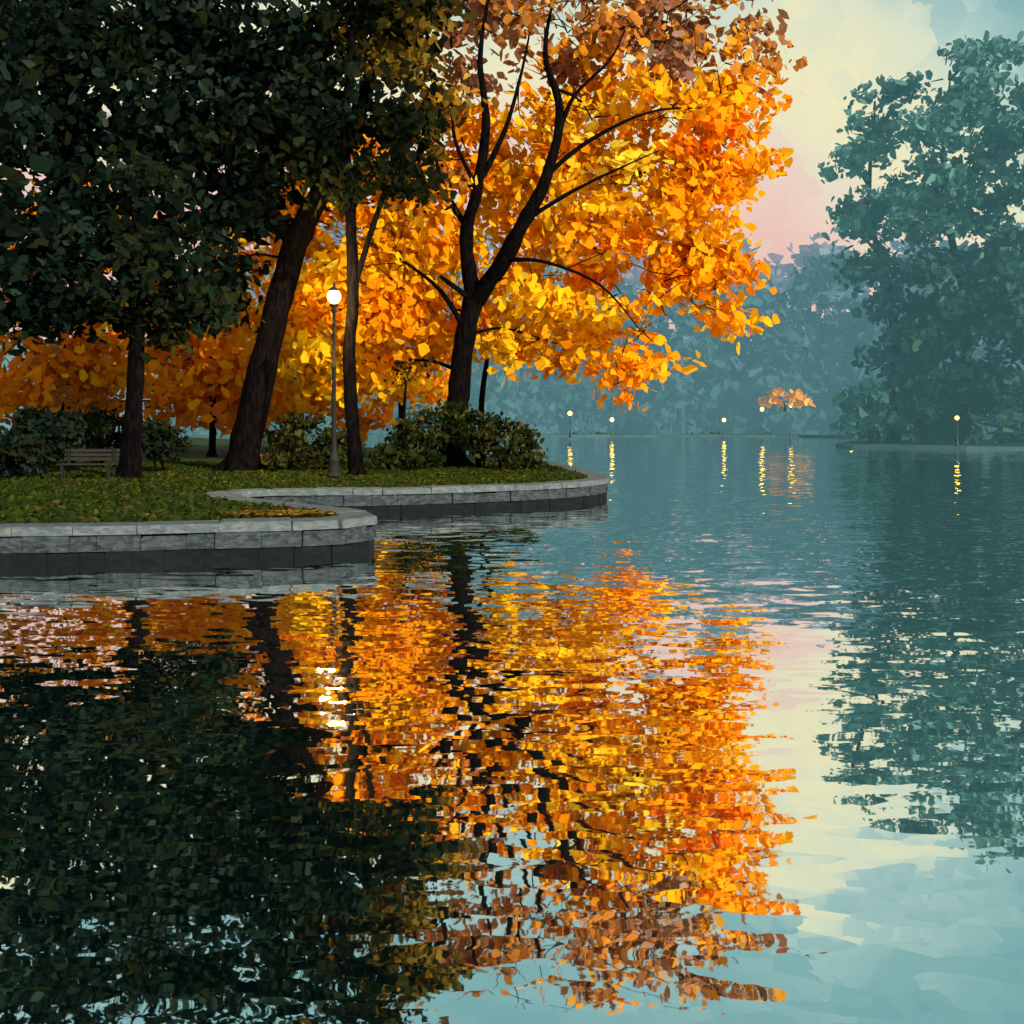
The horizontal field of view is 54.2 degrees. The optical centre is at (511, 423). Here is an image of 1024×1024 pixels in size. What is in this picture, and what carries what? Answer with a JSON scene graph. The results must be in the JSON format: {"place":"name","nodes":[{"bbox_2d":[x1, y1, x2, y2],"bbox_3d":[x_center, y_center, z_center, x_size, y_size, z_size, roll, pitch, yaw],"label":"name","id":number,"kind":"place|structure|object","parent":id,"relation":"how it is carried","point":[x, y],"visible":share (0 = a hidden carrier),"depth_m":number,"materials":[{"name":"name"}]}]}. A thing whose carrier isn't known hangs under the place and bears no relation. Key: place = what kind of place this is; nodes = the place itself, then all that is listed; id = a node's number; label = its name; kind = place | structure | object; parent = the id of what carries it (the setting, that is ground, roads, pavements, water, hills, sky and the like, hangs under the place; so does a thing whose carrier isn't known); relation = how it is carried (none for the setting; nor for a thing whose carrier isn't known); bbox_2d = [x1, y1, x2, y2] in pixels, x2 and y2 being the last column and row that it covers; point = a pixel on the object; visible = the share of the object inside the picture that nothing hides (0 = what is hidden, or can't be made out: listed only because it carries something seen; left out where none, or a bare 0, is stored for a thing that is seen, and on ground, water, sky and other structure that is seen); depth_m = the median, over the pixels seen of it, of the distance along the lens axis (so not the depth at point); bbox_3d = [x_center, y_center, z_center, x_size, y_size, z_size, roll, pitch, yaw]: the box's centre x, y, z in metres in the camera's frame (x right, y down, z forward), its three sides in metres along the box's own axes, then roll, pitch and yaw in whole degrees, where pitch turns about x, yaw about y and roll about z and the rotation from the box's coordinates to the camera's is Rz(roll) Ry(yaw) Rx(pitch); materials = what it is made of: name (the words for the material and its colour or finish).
{"place":"outdoors","nodes":[
{"label":"outdoors","id":0,"kind":"place"},
{"bbox_2d":[0,434,587,552],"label":"grass bank ground","id":1,"kind":"structure","parent":0,"point":[200,451],"depth_m":28.57,"materials":[{"name":"green plant"}]},
{"bbox_2d":[0,401,114,478],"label":"shrub","id":2,"kind":"object","parent":1,"relation":"on","point":[21,447],"visible":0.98,"depth_m":32.46,"materials":[{"name":"green plant"}]},
{"bbox_2d":[0,0,124,372],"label":"oak tree","id":3,"kind":"object","parent":1,"relation":"on","point":[12,228],"visible":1,"depth_m":27.87,"materials":[{"name":"green plant"}]},
{"bbox_2d":[0,166,171,419],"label":"rust autumn tree","id":4,"kind":"object","parent":1,"relation":"on","point":[52,367],"visible":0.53,"depth_m":53.67,"materials":[{"name":"orange plant"}]},
{"bbox_2d":[56,449,119,479],"bbox_3d":[-12.932,1.232,30.555,1.700,0.945,0.610,0,0,0],"label":"park bench","id":5,"kind":"object","parent":1,"relation":"on","point":[68,458],"visible":0.86,"depth_m":30.78,"materials":[{"name":"black wood"}]},
{"bbox_2d":[64,404,196,470],"bbox_3d":[-14.207,0.535,36.651,3.412,2.563,7.140,0,0,-45],"label":"shrub","id":6,"kind":"object","parent":1,"relation":"on","point":[160,438],"visible":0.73,"depth_m":35.13,"materials":[{"name":"green plant"}]},
{"bbox_2d":[0,136,265,478],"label":"young oak tree","id":7,"kind":"object","parent":1,"relation":"on","point":[139,250],"visible":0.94,"depth_m":30.80,"materials":[{"name":"green plant"}]},
{"bbox_2d":[0,186,319,438],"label":"rust autumn tree","id":8,"kind":"object","parent":1,"relation":"on","point":[153,403],"visible":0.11,"depth_m":64.19,"materials":[{"name":"orange plant"}]},
{"bbox_2d":[103,209,344,456],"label":"rust autumn tree","id":9,"kind":"object","parent":1,"relation":"on","point":[213,372],"visible":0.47,"depth_m":51.55,"materials":[{"name":"orange plant"}]},
{"bbox_2d":[0,0,483,471],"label":"leaning oak tree","id":10,"kind":"object","parent":1,"relation":"on","point":[173,125],"visible":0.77,"depth_m":35.47,"materials":[{"name":"green plant"}]},
{"bbox_2d":[0,465,512,518],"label":"fallen leaves","id":11,"kind":"object","parent":1,"relation":"on","point":[178,483],"visible":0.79,"depth_m":28.24,"materials":[{"name":"orange plant"}]},
{"bbox_2d":[220,509,336,515],"bbox_3d":[-4.308,1.623,18.405,2.176,0.054,1.239,0,0,0],"label":"leaf pile","id":12,"kind":"object","parent":1,"relation":"on","point":[248,512],"visible":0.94,"depth_m":18.43,"materials":[{"name":"plant"}]},
{"bbox_2d":[0,483,607,565],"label":"wall course","id":13,"kind":"object","parent":1,"relation":"on","point":[109,543],"depth_m":17.10,"materials":[{"name":"stone"}]},
{"bbox_2d":[0,460,608,536],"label":"coping","id":14,"kind":"object","parent":13,"relation":"on","point":[347,517],"visible":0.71,"depth_m":17.65,"materials":[{"name":"stone"}]},
{"bbox_2d":[255,406,366,470],"bbox_3d":[-7.677,0.595,36.724,4.816,2.601,3.704,0,0,0],"label":"shrub","id":15,"kind":"object","parent":1,"relation":"on","point":[291,452],"visible":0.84,"depth_m":36.38,"materials":[{"name":"green plant"}]},
{"bbox_2d":[245,295,400,440],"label":"rust autumn tree","id":16,"kind":"object","parent":1,"relation":"on","point":[322,404],"visible":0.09,"depth_m":59.00,"materials":[{"name":"orange plant"}]},
{"bbox_2d":[326,282,341,477],"bbox_3d":[-5.625,-1.403,31.600,0.480,6.205,0.480,0,0,0],"label":"street lamp","id":17,"kind":"object","parent":1,"relation":"on","point":[333,296],"visible":0.98,"depth_m":31.53,"materials":[{"name":"grey metal"}]},
{"bbox_2d":[255,0,496,475],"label":"slender oak tree","id":18,"kind":"object","parent":1,"relation":"on","point":[400,125],"visible":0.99,"depth_m":32.47,"materials":[{"name":"green plant"}]},
{"bbox_2d":[313,353,474,445],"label":"rust autumn tree","id":19,"kind":"object","parent":1,"relation":"on","point":[437,391],"visible":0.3,"depth_m":61.27,"materials":[{"name":"orange plant"}]},
{"bbox_2d":[378,348,438,467],"bbox_3d":[-4.072,-0.547,38.823,2.254,4.998,2.408,0,0,-12],"label":"autumn sapling","id":20,"kind":"object","parent":1,"relation":"on","point":[397,362],"visible":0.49,"depth_m":38.95,"materials":[{"name":"orange plant"}]},
{"bbox_2d":[365,399,471,470],"bbox_3d":[-3.379,0.552,37.129,2.970,3.049,4.384,0,0,25],"label":"shrub","id":21,"kind":"object","parent":1,"relation":"on","point":[394,455],"visible":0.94,"depth_m":36.67,"materials":[{"name":"green plant"}]},
{"bbox_2d":[446,404,553,470],"bbox_3d":[-0.590,0.625,37.265,4.314,2.766,2.764,0,0,31],"label":"shrub","id":22,"kind":"object","parent":1,"relation":"on","point":[480,441],"visible":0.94,"depth_m":36.83,"materials":[{"name":"green plant"}]},
{"bbox_2d":[476,300,526,460],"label":"autumn sapling","id":23,"kind":"object","parent":1,"relation":"on","point":[483,388],"visible":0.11,"depth_m":45.90,"materials":[{"name":"brown plant"}]},
{"bbox_2d":[242,0,811,466],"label":"autumn maple tree","id":24,"kind":"object","parent":1,"relation":"on","point":[406,266],"visible":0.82,"depth_m":40.09,"materials":[{"name":"orange plant"}]},
{"bbox_2d":[0,339,1017,431],"bbox_3d":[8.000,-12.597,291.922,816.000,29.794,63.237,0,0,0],"label":"background hill","id":25,"kind":"structure","parent":0,"point":[11,357],"depth_m":265.02,"materials":[{"name":"green plant"}]},
{"bbox_2d":[0,436,1023,1023],"bbox_3d":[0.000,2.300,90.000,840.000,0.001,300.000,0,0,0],"label":"lake water","id":26,"kind":"structure","parent":0,"point":[698,730],"depth_m":6.82,"materials":[{"name":"teal liquid"}]},
{"bbox_2d":[0,0,1023,345],"label":"sky","id":27,"kind":"structure","parent":0,"point":[852,43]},
{"bbox_2d":[2,432,1023,449],"bbox_3d":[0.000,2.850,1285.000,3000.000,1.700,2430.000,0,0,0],"label":"shore ground","id":28,"kind":"structure","parent":0,"point":[985,444],"depth_m":108.11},
{"bbox_2d":[191,218,995,432],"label":"hazy treeline","id":29,"kind":"object","parent":28,"relation":"on","point":[778,271],"visible":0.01,"depth_m":228.78,"materials":[{"name":"green plant"}]},
{"bbox_2d":[169,222,1023,435],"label":"shore treeline","id":30,"kind":"object","parent":28,"relation":"on","point":[819,376],"visible":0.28,"depth_m":195.28,"materials":[{"name":"green plant"}]},
{"bbox_2d":[779,291,806,421],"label":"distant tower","id":31,"kind":"structure","parent":28,"relation":"on","point":[788,306],"depth_m":219.25,"materials":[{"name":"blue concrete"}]},
{"bbox_2d":[841,382,907,431],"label":"autumn shrub","id":32,"kind":"object","parent":28,"relation":"on","point":[900,396],"visible":0.05,"depth_m":110.89,"materials":[{"name":"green plant"}]},
{"bbox_2d":[817,70,941,442],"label":"willow tree","id":33,"kind":"object","parent":28,"relation":"on","point":[862,218],"visible":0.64,"depth_m":105.50,"materials":[{"name":"green plant"}]},
{"bbox_2d":[828,356,1023,443],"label":"lakeside shrubs","id":34,"kind":"object","parent":28,"relation":"on","point":[869,417],"visible":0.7,"depth_m":99.99,"materials":[{"name":"green plant"}]},
{"bbox_2d":[884,30,1023,443],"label":"willow tree","id":35,"kind":"object","parent":28,"relation":"on","point":[961,323],"visible":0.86,"depth_m":98.29,"materials":[{"name":"green plant"}]},
{"bbox_2d":[955,415,958,445],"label":"street lamp","id":36,"kind":"object","parent":28,"relation":"on","point":[956,439],"visible":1,"depth_m":91.95,"materials":[{"name":"grey metal"}]},
{"bbox_2d":[970,74,1023,438],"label":"willow tree","id":37,"kind":"object","parent":28,"relation":"on","point":[1010,262],"visible":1,"depth_m":91.33,"materials":[{"name":"green plant"}]},
{"bbox_2d":[758,387,815,408],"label":"autumn tree","id":38,"kind":"object","parent":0,"point":[798,399],"visible":1,"depth_m":159.48,"materials":[{"name":"orange plant"}]}
]}

